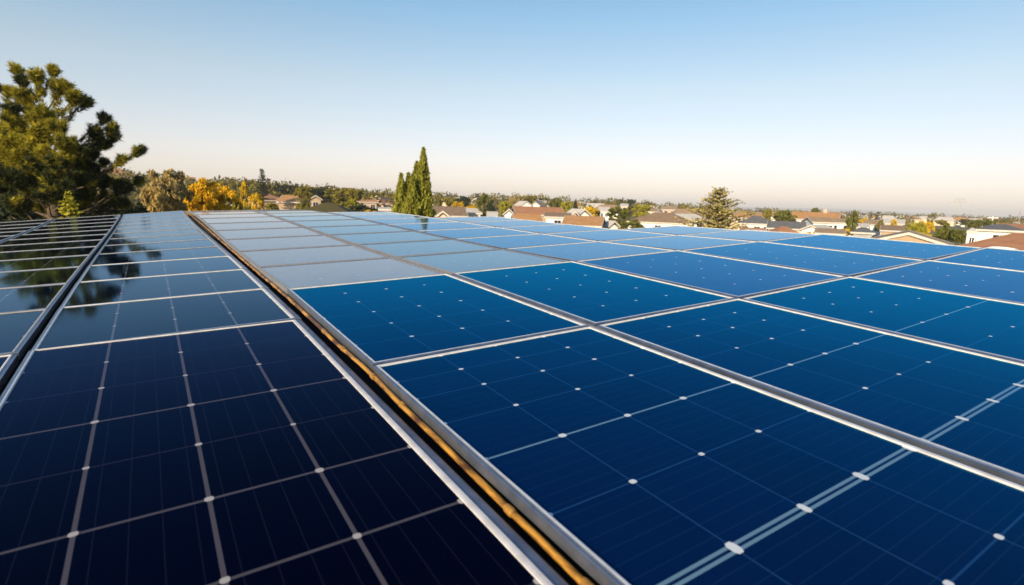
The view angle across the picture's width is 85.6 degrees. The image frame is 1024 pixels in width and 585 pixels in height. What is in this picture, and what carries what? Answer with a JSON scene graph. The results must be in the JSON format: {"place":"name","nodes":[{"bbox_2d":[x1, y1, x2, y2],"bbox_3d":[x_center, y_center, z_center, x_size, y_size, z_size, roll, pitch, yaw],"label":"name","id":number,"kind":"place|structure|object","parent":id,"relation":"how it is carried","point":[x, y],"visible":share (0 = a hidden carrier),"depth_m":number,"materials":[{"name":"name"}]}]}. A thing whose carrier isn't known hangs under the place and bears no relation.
{"place":"outdoors","nodes":[
{"label":"outdoors","id":0,"kind":"place"},
{"bbox_2d":[16,190,1006,244],"bbox_3d":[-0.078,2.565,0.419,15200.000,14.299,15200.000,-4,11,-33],"label":"ground","id":1,"kind":"structure","parent":0,"point":[957,227],"depth_m":197.07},
{"bbox_2d":[0,193,46,221],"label":"hedge","id":2,"kind":"object","parent":1,"relation":"on","point":[5,216],"visible":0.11,"depth_m":16.84,"materials":[{"name":"green plant"}]},
{"bbox_2d":[57,190,83,217],"bbox_3d":[-9.202,0.690,11.839,0.444,5.669,0.477,4,10,13],"label":"conifer tree","id":3,"kind":"object","parent":1,"relation":"on","point":[69,205],"visible":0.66,"depth_m":11.35,"materials":[{"name":"green plant"}]},
{"bbox_2d":[0,60,148,219],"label":"pine tree","id":4,"kind":"object","parent":1,"relation":"on","point":[39,169],"visible":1,"depth_m":13.85,"materials":[{"name":"green plant"}]},
{"bbox_2d":[73,200,144,219],"bbox_3d":[-12.532,-0.184,17.186,2.267,5.470,2.324,7,11,30],"label":"hedge","id":5,"kind":"object","parent":1,"relation":"on","point":[97,211],"visible":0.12,"depth_m":16.56,"materials":[{"name":"green plant"}]},
{"bbox_2d":[139,168,195,211],"bbox_3d":[-12.470,-1.216,20.079,1.604,6.578,1.737,0,9,-10],"label":"tree","id":6,"kind":"object","parent":1,"relation":"on","point":[165,192],"visible":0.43,"depth_m":19.49,"materials":[{"name":"green plant"}]},
{"bbox_2d":[183,177,238,215],"bbox_3d":[-12.806,-1.593,23.058,2.196,6.340,2.265,5,10,17],"label":"tree","id":7,"kind":"object","parent":1,"relation":"on","point":[206,198],"visible":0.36,"depth_m":22.33,"materials":[{"name":"yellow plant"}]},
{"bbox_2d":[238,181,251,208],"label":"tree","id":8,"kind":"object","parent":1,"relation":"on","point":[244,188],"visible":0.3,"depth_m":47.19,"materials":[{"name":"yellow plant"}]},
{"bbox_2d":[248,192,263,209],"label":"tree","id":9,"kind":"object","parent":1,"relation":"on","point":[256,199],"visible":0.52,"depth_m":45.26,"materials":[{"name":"yellow plant"}]},
{"bbox_2d":[255,169,274,209],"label":"conifer tree","id":10,"kind":"object","parent":1,"relation":"on","point":[263,192],"visible":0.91,"depth_m":93.29,"materials":[{"name":"green plant"}]},
{"bbox_2d":[276,195,308,209],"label":"house","id":11,"kind":"structure","parent":1,"relation":"on","point":[287,202],"depth_m":99.44,"materials":[{"name":"beige paint"}]},
{"bbox_2d":[0,216,599,584],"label":"house","id":12,"kind":"structure","parent":1,"relation":"on","point":[411,423],"depth_m":1.39,"materials":[{"name":"paint"}]},
{"bbox_2d":[0,354,17,389],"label":"solar panel","id":13,"kind":"object","parent":12,"relation":"on","point":[8,363],"visible":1,"depth_m":1.67,"materials":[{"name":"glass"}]},
{"bbox_2d":[0,309,50,359],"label":"solar panel","id":14,"kind":"object","parent":12,"relation":"on","point":[19,331],"visible":1,"depth_m":2.06,"materials":[{"name":"glass"}]},
{"bbox_2d":[0,283,69,313],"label":"solar panel","id":15,"kind":"object","parent":12,"relation":"on","point":[29,298],"visible":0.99,"depth_m":2.60,"materials":[{"name":"glass"}]},
{"bbox_2d":[0,266,82,287],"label":"solar panel","id":16,"kind":"object","parent":12,"relation":"on","point":[35,277],"visible":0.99,"depth_m":3.17,"materials":[{"name":"glass"}]},
{"bbox_2d":[0,255,91,271],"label":"solar panel","id":17,"kind":"object","parent":12,"relation":"on","point":[82,261],"visible":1,"depth_m":3.73,"materials":[{"name":"glass"}]},
{"bbox_2d":[0,246,98,259],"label":"solar panel","id":18,"kind":"object","parent":12,"relation":"on","point":[44,253],"visible":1,"depth_m":4.30,"materials":[{"name":"glass"}]},
{"bbox_2d":[0,239,103,251],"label":"solar panel","id":19,"kind":"object","parent":12,"relation":"on","point":[49,245],"visible":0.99,"depth_m":4.86,"materials":[{"name":"glass"}]},
{"bbox_2d":[0,234,108,244],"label":"solar panel","id":20,"kind":"object","parent":12,"relation":"on","point":[56,239],"visible":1,"depth_m":5.43,"materials":[{"name":"glass"}]},
{"bbox_2d":[9,229,111,239],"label":"solar panel","id":21,"kind":"object","parent":12,"relation":"on","point":[61,234],"visible":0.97,"depth_m":6.02,"materials":[{"name":"glass"}]},
{"bbox_2d":[22,225,114,234],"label":"solar panel","id":22,"kind":"object","parent":12,"relation":"on","point":[112,227],"visible":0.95,"depth_m":6.62,"materials":[{"name":"glass"}]},
{"bbox_2d":[34,222,116,229],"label":"solar panel","id":23,"kind":"object","parent":12,"relation":"on","point":[77,225],"visible":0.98,"depth_m":7.21,"materials":[{"name":"glass"}]},
{"bbox_2d":[43,218,118,225],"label":"solar panel","id":24,"kind":"object","parent":12,"relation":"on","point":[84,221],"visible":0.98,"depth_m":7.80,"materials":[{"name":"glass"}]},
{"bbox_2d":[51,215,120,221],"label":"solar panel","id":25,"kind":"object","parent":12,"relation":"on","point":[87,218],"visible":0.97,"depth_m":8.39,"materials":[{"name":"glass"}]},
{"bbox_2d":[122,211,185,217],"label":"solar panel","id":26,"kind":"object","parent":12,"relation":"on","point":[153,214],"visible":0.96,"depth_m":8.84,"materials":[{"name":"glass"}]},
{"bbox_2d":[120,214,188,220],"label":"solar panel","id":27,"kind":"object","parent":12,"relation":"on","point":[153,217],"visible":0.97,"depth_m":8.26,"materials":[{"name":"glass"}]},
{"bbox_2d":[118,217,191,224],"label":"solar panel","id":28,"kind":"object","parent":12,"relation":"on","point":[155,220],"visible":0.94,"depth_m":7.65,"materials":[{"name":"glass"}]},
{"bbox_2d":[115,220,195,228],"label":"solar panel","id":29,"kind":"object","parent":12,"relation":"on","point":[154,224],"visible":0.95,"depth_m":7.05,"materials":[{"name":"glass"}]},
{"bbox_2d":[112,224,199,233],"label":"solar panel","id":30,"kind":"object","parent":12,"relation":"on","point":[157,228],"visible":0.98,"depth_m":6.46,"materials":[{"name":"glass"}]},
{"bbox_2d":[108,228,205,238],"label":"solar panel","id":31,"kind":"object","parent":12,"relation":"on","point":[156,233],"visible":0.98,"depth_m":5.87,"materials":[{"name":"glass"}]},
{"bbox_2d":[103,233,212,245],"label":"solar panel","id":32,"kind":"object","parent":12,"relation":"on","point":[149,239],"visible":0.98,"depth_m":5.27,"materials":[{"name":"glass"}]},
{"bbox_2d":[97,239,220,253],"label":"solar panel","id":33,"kind":"object","parent":12,"relation":"on","point":[133,247],"visible":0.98,"depth_m":4.67,"materials":[{"name":"glass"}]},
{"bbox_2d":[88,246,232,265],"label":"solar panel","id":34,"kind":"object","parent":12,"relation":"on","point":[150,255],"visible":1,"depth_m":4.07,"materials":[{"name":"glass"}]},
{"bbox_2d":[77,256,247,281],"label":"solar panel","id":35,"kind":"object","parent":12,"relation":"on","point":[143,269],"visible":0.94,"depth_m":3.46,"materials":[{"name":"glass"}]},
{"bbox_2d":[59,269,268,307],"bbox_3d":[-1.792,-0.028,2.899,0.843,0.028,0.719,-7,14,-32],"label":"solar panel","id":36,"kind":"object","parent":12,"relation":"on","point":[117,290],"visible":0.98,"depth_m":2.86,"materials":[{"name":"glass"}]},
{"bbox_2d":[31,288,301,349],"bbox_3d":[-1.401,0.096,2.308,0.843,0.028,0.719,-7,14,-32],"label":"solar panel","id":37,"kind":"object","parent":12,"relation":"on","point":[84,324],"visible":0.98,"depth_m":2.25,"materials":[{"name":"glass"}]},
{"bbox_2d":[0,319,568,584],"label":"solar panel","id":38,"kind":"object","parent":12,"relation":"on","point":[295,452],"visible":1,"depth_m":1.08,"materials":[{"name":"glass"}]},
{"bbox_2d":[254,211,626,339],"bbox_3d":[-1.730,-0.458,5.104,0.024,0.331,11.445,-4,11,-33],"label":"mounting rail","id":39,"kind":"object","parent":12,"relation":"on","point":[462,279],"visible":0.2,"depth_m":2.86,"materials":[{"name":"metal"}]},
{"bbox_2d":[196,213,269,219],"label":"solar panel","id":40,"kind":"object","parent":39,"relation":"attached to","point":[198,216],"visible":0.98,"depth_m":7.22,"materials":[{"name":"glass"}]},
{"bbox_2d":[200,216,284,225],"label":"solar panel","id":41,"kind":"object","parent":39,"relation":"attached to","point":[205,221],"visible":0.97,"depth_m":6.51,"materials":[{"name":"glass"}]},
{"bbox_2d":[207,221,301,232],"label":"solar panel","id":42,"kind":"object","parent":39,"relation":"attached to","point":[213,227],"visible":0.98,"depth_m":5.82,"materials":[{"name":"glass"}]},
{"bbox_2d":[215,227,323,241],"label":"solar panel","id":43,"kind":"object","parent":39,"relation":"attached to","point":[223,235],"visible":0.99,"depth_m":5.13,"materials":[{"name":"glass"}]},
{"bbox_2d":[225,235,351,254],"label":"solar panel","id":44,"kind":"object","parent":39,"relation":"attached to","point":[245,244],"visible":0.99,"depth_m":4.44,"materials":[{"name":"glass"}]},
{"bbox_2d":[265,212,337,216],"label":"solar panel","id":45,"kind":"object","parent":39,"relation":"attached to","point":[299,214],"visible":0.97,"depth_m":7.67,"materials":[{"name":"glass"}]},
{"bbox_2d":[238,245,387,269],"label":"solar panel","id":46,"kind":"object","parent":39,"relation":"attached to","point":[255,259],"visible":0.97,"depth_m":3.75,"materials":[{"name":"glass"}]},
{"bbox_2d":[277,215,356,221],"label":"solar panel","id":47,"kind":"object","parent":39,"relation":"attached to","point":[316,217],"visible":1,"depth_m":6.97,"materials":[{"name":"glass"}]},
{"bbox_2d":[290,219,379,227],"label":"solar panel","id":48,"kind":"object","parent":39,"relation":"attached to","point":[317,223],"visible":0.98,"depth_m":6.28,"materials":[{"name":"glass"}]},
{"bbox_2d":[258,257,444,293],"bbox_3d":[-0.918,-0.113,3.108,0.816,0.028,0.816,-7,13,-32],"label":"solar panel","id":49,"kind":"object","parent":39,"relation":"attached to","point":[284,278],"visible":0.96,"depth_m":3.04,"materials":[{"name":"glass"}]},
{"bbox_2d":[307,224,411,235],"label":"solar panel","id":50,"kind":"object","parent":39,"relation":"attached to","point":[346,229],"visible":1,"depth_m":5.60,"materials":[{"name":"glass"}]},
{"bbox_2d":[329,231,448,244],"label":"solar panel","id":51,"kind":"object","parent":39,"relation":"attached to","point":[374,237],"visible":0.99,"depth_m":4.91,"materials":[{"name":"glass"}]},
{"bbox_2d":[357,239,498,257],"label":"solar panel","id":52,"kind":"object","parent":39,"relation":"attached to","point":[406,248],"visible":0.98,"depth_m":4.21,"materials":[{"name":"glass"}]},
{"bbox_2d":[287,274,588,371],"bbox_3d":[-0.376,0.065,2.292,0.818,0.030,1.167,-7,15,-32],"label":"solar panel","id":53,"kind":"object","parent":39,"relation":"attached to","point":[369,324],"visible":1,"depth_m":2.12,"materials":[{"name":"glass"}]},
{"bbox_2d":[396,249,567,273],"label":"solar panel","id":54,"kind":"object","parent":39,"relation":"attached to","point":[456,262],"visible":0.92,"depth_m":3.52,"materials":[{"name":"glass"}]},
{"bbox_2d":[451,261,735,326],"bbox_3d":[0.342,-0.027,2.748,0.844,0.029,1.167,-7,15,-32],"label":"solar panel","id":55,"kind":"object","parent":39,"relation":"attached to","point":[595,296],"visible":1,"depth_m":2.61,"materials":[{"name":"glass"}]},
{"bbox_2d":[373,326,1023,584],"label":"solar panel","id":56,"kind":"object","parent":39,"relation":"attached to","point":[600,457],"visible":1,"depth_m":1.05,"materials":[{"name":"glass"}]},
{"bbox_2d":[184,211,593,584],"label":"copper pipe","id":57,"kind":"object","parent":56,"relation":"attached to","point":[577,576],"visible":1,"depth_m":1.13,"materials":[{"name":"gold metal"}]},
{"bbox_2d":[596,298,1023,485],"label":"solar panel","id":58,"kind":"object","parent":39,"relation":"attached to","point":[965,407],"visible":1,"depth_m":1.60,"materials":[{"name":"glass"}]},
{"bbox_2d":[292,186,313,209],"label":"tree","id":59,"kind":"object","parent":1,"relation":"on","point":[303,205],"visible":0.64,"depth_m":83.39,"materials":[{"name":"green plant"}]},
{"bbox_2d":[304,203,355,212],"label":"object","id":60,"kind":"structure","parent":1,"relation":"on","point":[327,207],"depth_m":19.48,"materials":[{"name":"plant"}]},
{"bbox_2d":[323,187,352,207],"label":"tree","id":61,"kind":"object","parent":1,"relation":"on","point":[337,196],"visible":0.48,"depth_m":107.37,"materials":[{"name":"green plant"}]},
{"bbox_2d":[344,188,363,209],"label":"tree","id":62,"kind":"object","parent":1,"relation":"on","point":[357,194],"visible":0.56,"depth_m":98.33,"materials":[{"name":"green plant"}]},
{"bbox_2d":[391,147,436,217],"bbox_3d":[-4.239,-2.265,23.810,2.177,7.940,1.901,-4,11,-33],"label":"cypress tree","id":63,"kind":"object","parent":1,"relation":"on","point":[413,195],"visible":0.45,"depth_m":23.30,"materials":[{"name":"green plant"}]},
{"bbox_2d":[433,206,468,217],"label":"house","id":64,"kind":"structure","parent":1,"relation":"on","point":[452,211],"depth_m":89.48,"materials":[{"name":"brown tile"}]},
{"bbox_2d":[22,167,1023,223],"bbox_3d":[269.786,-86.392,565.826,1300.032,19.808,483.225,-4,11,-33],"label":"woods","id":65,"kind":"object","parent":1,"relation":"on","point":[273,192],"visible":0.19,"depth_m":227.62,"materials":[{"name":"green plant"}]},
{"bbox_2d":[511,206,564,221],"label":"house","id":66,"kind":"structure","parent":1,"relation":"on","point":[527,210],"depth_m":99.44,"materials":[{"name":"ceramic"}]},
{"bbox_2d":[544,212,571,223],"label":"house","id":67,"kind":"structure","parent":1,"relation":"on","point":[552,217],"depth_m":89.70,"materials":[{"name":"white paint"}]},
{"bbox_2d":[561,215,605,227],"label":"house","id":68,"kind":"structure","parent":1,"relation":"on","point":[594,221],"depth_m":73.25,"materials":[{"name":"orange tile"}]},
{"bbox_2d":[607,206,631,228],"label":"tree","id":69,"kind":"object","parent":1,"relation":"on","point":[624,212],"visible":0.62,"depth_m":90.30,"materials":[{"name":"green plant"}]},
{"bbox_2d":[626,212,693,228],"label":"house","id":70,"kind":"structure","parent":1,"relation":"on","point":[657,219],"depth_m":105.21,"materials":[{"name":"brown tile"}]},
{"bbox_2d":[675,187,754,229],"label":"conifer tree","id":71,"kind":"object","parent":1,"relation":"on","point":[714,218],"visible":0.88,"depth_m":41.11,"materials":[{"name":"green plant"}]},
{"bbox_2d":[737,216,768,230],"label":"house","id":72,"kind":"structure","parent":1,"relation":"on","point":[756,221],"depth_m":107.95,"materials":[{"name":"white paint"}]},
{"bbox_2d":[772,209,797,221],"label":"tree","id":73,"kind":"object","parent":1,"relation":"on","point":[784,215],"visible":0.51,"depth_m":122.28,"materials":[{"name":"green plant"}]},
{"bbox_2d":[766,221,806,232],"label":"house","id":74,"kind":"structure","parent":1,"relation":"on","point":[795,226],"depth_m":95.69,"materials":[{"name":"grey tile"}]},
{"bbox_2d":[790,209,842,221],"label":"house","id":75,"kind":"structure","parent":1,"relation":"on","point":[801,216],"depth_m":125.65,"materials":[{"name":"orange tile"}]},
{"bbox_2d":[801,217,836,227],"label":"house","id":76,"kind":"structure","parent":1,"relation":"on","point":[830,221],"depth_m":103.93,"materials":[{"name":"beige paint"}]},
{"bbox_2d":[814,228,845,235],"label":"house","id":77,"kind":"structure","parent":1,"relation":"on","point":[830,231],"depth_m":78.39,"materials":[{"name":"beige tile"}]},
{"bbox_2d":[850,227,875,237],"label":"shed","id":78,"kind":"structure","parent":1,"relation":"on","point":[863,232],"depth_m":71.90,"materials":[{"name":"grey tile"}]},
{"bbox_2d":[879,225,913,234],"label":"house","id":79,"kind":"structure","parent":1,"relation":"on","point":[886,229],"depth_m":96.80,"materials":[{"name":"brown tile"}]},
{"bbox_2d":[871,230,953,244],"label":"house","id":80,"kind":"structure","parent":1,"relation":"on","point":[909,235],"depth_m":44.16,"materials":[{"name":"beige tile"}]},
{"bbox_2d":[933,222,951,240],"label":"tree","id":81,"kind":"object","parent":1,"relation":"on","point":[944,233],"visible":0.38,"depth_m":61.29,"materials":[{"name":"green plant"}]},
{"bbox_2d":[950,228,966,244],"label":"tree","id":82,"kind":"object","parent":1,"relation":"on","point":[956,236],"visible":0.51,"depth_m":59.41,"materials":[{"name":"green plant"}]},
{"bbox_2d":[958,233,1023,249],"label":"house","id":83,"kind":"structure","parent":1,"relation":"on","point":[1014,240],"depth_m":41.72,"materials":[{"name":"ceramic"}]},
{"bbox_2d":[974,224,1023,240],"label":"house","id":84,"kind":"structure","parent":1,"relation":"on","point":[990,231],"depth_m":62.29,"materials":[{"name":"grey tile"}]},
{"bbox_2d":[0,0,1023,216],"label":"sky","id":85,"kind":"structure","parent":0,"point":[913,106],"materials":[{"name":"blue"}]},
{"bbox_2d":[564,201,1023,218],"bbox_3d":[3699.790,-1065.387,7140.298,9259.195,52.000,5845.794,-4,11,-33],"label":"hills","id":86,"kind":"structure","parent":0,"point":[838,210],"depth_m":6011.04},
{"bbox_3d":[-0.330,-0.357,4.539,0.012,0.306,8.958,-4,11,-33],"label":"rail","id":87,"kind":"object","parent":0,"visible":0},
{"bbox_2d":[343,214,426,219],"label":"solar panel","id":88,"kind":"object","parent":87,"relation":"attached to","point":[379,216],"visible":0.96,"depth_m":7.47,"materials":[{"name":"glass"}]},
{"bbox_2d":[386,222,491,230],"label":"solar panel","id":89,"kind":"object","parent":87,"relation":"on","point":[434,226],"visible":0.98,"depth_m":6.09,"materials":[{"name":"glass"}]},
{"bbox_2d":[574,250,844,298],"bbox_3d":[1.108,-0.129,3.235,0.956,0.030,1.167,-8,15,-32],"label":"solar panel","id":90,"kind":"object","parent":87,"relation":"attached to","point":[735,278],"visible":0.99,"depth_m":3.12,"materials":[{"name":"glass"}]},
{"bbox_2d":[742,276,1023,363],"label":"solar panel","id":91,"kind":"object","parent":87,"relation":"attached to","point":[988,326],"visible":0.98,"depth_m":2.29,"materials":[{"name":"glass"}]},
{"bbox_3d":[0.554,-0.450,4.949,0.012,0.194,5.899,-4,11,-33],"label":"rail","id":92,"kind":"object","parent":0,"visible":0},
{"bbox_2d":[363,217,458,224],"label":"solar panel","id":93,"kind":"object","parent":92,"relation":"attached to","point":[385,221],"visible":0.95,"depth_m":6.77,"materials":[{"name":"glass"}]},
{"bbox_2d":[417,227,539,238],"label":"solar panel","id":94,"kind":"object","parent":92,"relation":"attached to","point":[470,233],"visible":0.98,"depth_m":5.40,"materials":[{"name":"glass"}]},
{"bbox_2d":[435,216,522,221],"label":"solar panel","id":95,"kind":"object","parent":92,"relation":"attached to","point":[473,219],"visible":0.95,"depth_m":7.31,"materials":[{"name":"glass"}]},
{"bbox_2d":[466,220,559,226],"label":"solar panel","id":96,"kind":"object","parent":92,"relation":"attached to","point":[509,223],"visible":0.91,"depth_m":6.62,"materials":[{"name":"glass"}]},
{"bbox_2d":[454,234,595,248],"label":"solar panel","id":97,"kind":"object","parent":92,"relation":"attached to","point":[514,241],"visible":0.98,"depth_m":4.72,"materials":[{"name":"glass"}]},
{"bbox_2d":[499,224,610,233],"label":"solar panel","id":98,"kind":"object","parent":92,"relation":"attached to","point":[545,229],"visible":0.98,"depth_m":5.94,"materials":[{"name":"glass"}]},
{"bbox_2d":[505,241,673,260],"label":"solar panel","id":99,"kind":"object","parent":92,"relation":"attached to","point":[583,251],"visible":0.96,"depth_m":4.02,"materials":[{"name":"glass"}]},
{"bbox_2d":[853,260,1023,303],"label":"solar panel","id":100,"kind":"object","parent":92,"relation":"on","point":[1001,284],"visible":0.91,"depth_m":2.96,"materials":[{"name":"glass"}]},
{"bbox_3d":[2.051,-0.346,4.448,0.012,0.116,3.412,-4,11,-33],"label":"rail","id":101,"kind":"object","parent":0,"visible":0},
{"bbox_2d":[546,229,671,241],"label":"solar panel","id":102,"kind":"object","parent":101,"relation":"attached to","point":[607,235],"visible":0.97,"depth_m":5.28,"materials":[{"name":"glass"}]},
{"bbox_2d":[620,226,734,234],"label":"solar panel","id":103,"kind":"object","parent":101,"relation":"attached to","point":[679,230],"visible":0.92,"depth_m":5.74,"materials":[{"name":"glass"}]},
{"bbox_2d":[603,235,756,249],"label":"solar panel","id":104,"kind":"object","parent":101,"relation":"attached to","point":[678,242],"visible":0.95,"depth_m":4.55,"materials":[{"name":"glass"}]},
{"bbox_2d":[686,230,818,240],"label":"solar panel","id":105,"kind":"object","parent":101,"relation":"on","point":[750,235],"visible":0.82,"depth_m":5.07,"materials":[{"name":"glass"}]},
{"bbox_2d":[681,241,924,276],"bbox_3d":[1.925,-0.241,3.754,0.966,0.031,1.167,-8,15,-32],"label":"solar panel","id":106,"kind":"object","parent":101,"relation":"attached to","point":[840,262],"visible":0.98,"depth_m":3.67,"materials":[{"name":"glass"}]},
{"bbox_2d":[763,234,980,260],"bbox_3d":[2.739,-0.358,4.269,0.948,0.030,1.167,-8,14,-32],"label":"solar panel","id":107,"kind":"object","parent":101,"relation":"attached to","point":[911,250],"visible":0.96,"depth_m":4.18,"materials":[{"name":"glass"}]},
{"bbox_2d":[934,247,1023,270],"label":"solar panel","id":108,"kind":"object","parent":101,"relation":"attached to","point":[1011,259],"visible":0.81,"depth_m":3.58,"materials":[{"name":"glass"}]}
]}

